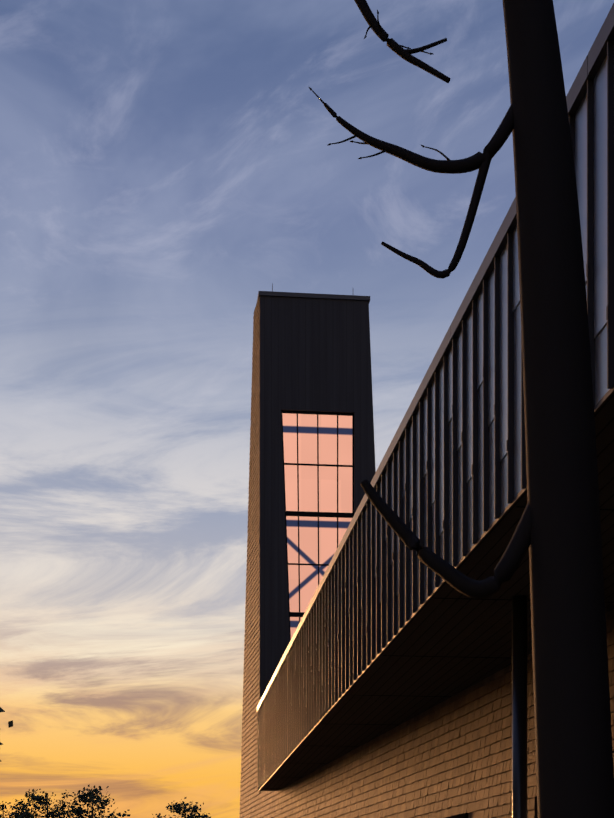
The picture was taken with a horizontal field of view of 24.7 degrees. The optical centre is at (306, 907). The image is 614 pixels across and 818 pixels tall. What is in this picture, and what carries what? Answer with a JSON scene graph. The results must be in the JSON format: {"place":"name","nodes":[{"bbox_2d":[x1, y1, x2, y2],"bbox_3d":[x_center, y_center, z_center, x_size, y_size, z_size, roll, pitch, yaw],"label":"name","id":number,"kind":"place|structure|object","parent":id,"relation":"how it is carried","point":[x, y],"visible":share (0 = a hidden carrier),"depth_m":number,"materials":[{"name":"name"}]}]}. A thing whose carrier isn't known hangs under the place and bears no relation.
{"place":"outdoors","nodes":[
{"label":"outdoors","id":0,"kind":"place"},
{"bbox_2d":[0,0,613,817],"label":"sky","id":1,"kind":"structure","parent":0,"point":[165,164],"materials":[{"name":"blue"}]},
{"bbox_2d":[260,393,613,790],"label":"canopy soffit","id":2,"kind":"structure","parent":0,"point":[457,631],"depth_m":12.58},
{"bbox_2d":[512,595,526,817],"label":"canopy post","id":3,"kind":"object","parent":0,"point":[519,706],"visible":1,"depth_m":10.40,"materials":[{"name":"black metal"}]},
{"label":"ground","id":4,"kind":"structure","parent":0,"visible":0},
{"bbox_2d":[0,707,12,761],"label":"leaves","id":5,"kind":"object","parent":4,"relation":"on","point":[10,723],"visible":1,"depth_m":65.47,"materials":[{"name":"green plant"}]},
{"bbox_2d":[0,799,36,817],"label":"tree","id":6,"kind":"object","parent":4,"relation":"on","point":[21,803],"visible":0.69,"depth_m":122.88,"materials":[{"name":"green plant"}]},
{"bbox_2d":[11,789,77,817],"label":"tree","id":7,"kind":"object","parent":4,"relation":"on","point":[59,812],"visible":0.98,"depth_m":120.29,"materials":[{"name":"green plant"}]},
{"bbox_2d":[53,784,130,817],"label":"tree","id":8,"kind":"object","parent":4,"relation":"on","point":[79,810],"visible":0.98,"depth_m":121.11,"materials":[{"name":"green plant"}]},
{"bbox_2d":[152,797,210,817],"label":"tree","id":9,"kind":"object","parent":4,"relation":"on","point":[177,808],"visible":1,"depth_m":121.08,"materials":[{"name":"green plant"}]},
{"bbox_2d":[260,296,375,699],"bbox_3d":[0.098,-5.862,32.697,3.282,14.960,4.350,0,0,-6],"label":"tower shell","id":10,"kind":"object","parent":4,"relation":"on","point":[315,354],"visible":0.37,"depth_m":30.46},
{"bbox_2d":[256,291,369,303],"bbox_3d":[0.112,-13.326,30.996,2.446,0.090,1.034,0,0,-6],"label":"tower cap","id":11,"kind":"object","parent":10,"relation":"on","point":[312,295],"visible":0.36,"depth_m":30.48,"materials":[{"name":"black metal"}]},
{"bbox_2d":[282,413,351,638],"bbox_3d":[0.225,-7.457,30.654,1.850,6.950,0.001,0,0,-6],"label":"window glass","id":12,"kind":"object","parent":10,"relation":"in","point":[308,493],"depth_m":30.64,"materials":[{"name":"pink glass"}]},
{"bbox_2d":[281,410,353,640],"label":"tower mullions","id":13,"kind":"object","parent":10,"relation":"in","point":[318,514],"visible":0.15,"depth_m":30.59,"materials":[{"name":"black metal"}]},
{"bbox_2d":[239,297,613,817],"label":"brick wall","id":14,"kind":"structure","parent":4,"relation":"on","point":[372,779],"depth_m":17.45,"materials":[{"name":"brick"}]},
{"bbox_2d":[445,813,467,817],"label":"window frame","id":15,"kind":"object","parent":14,"relation":"attached to","point":[463,815],"visible":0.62,"depth_m":14.99,"materials":[{"name":"black metal"}]},
{"bbox_2d":[535,796,537,817],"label":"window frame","id":16,"kind":"object","parent":14,"relation":"attached to","point":[536,813],"visible":0.15,"depth_m":12.59,"materials":[{"name":"black metal"}]},
{"bbox_2d":[241,631,611,817],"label":"bricks","id":17,"kind":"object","parent":4,"relation":"on","point":[425,769],"depth_m":16.04,"materials":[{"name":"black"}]},
{"bbox_2d":[309,0,613,817],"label":"bare tree","id":18,"kind":"object","parent":4,"relation":"on","point":[557,532],"visible":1,"depth_m":2.12,"materials":[{"name":"black plant"}]},
{"bbox_2d":[331,283,608,706],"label":"canopy fascia pans","id":19,"kind":"object","parent":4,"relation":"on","point":[601,390],"depth_m":8.87,"materials":[{"name":"grey metal"}]},
{"bbox_2d":[257,3,613,711],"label":"roof coping","id":20,"kind":"object","parent":19,"relation":"on","point":[589,67],"visible":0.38,"depth_m":9.29,"materials":[{"name":"grey metal"}]},
{"bbox_2d":[258,40,613,790],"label":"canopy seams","id":21,"kind":"object","parent":19,"relation":"attached to","point":[306,690],"visible":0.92,"depth_m":11.05,"materials":[{"name":"black metal"}]},
{"bbox_2d":[301,55,606,672],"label":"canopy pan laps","id":22,"kind":"object","parent":19,"relation":"attached to","point":[600,194],"visible":0.44,"depth_m":8.55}
]}

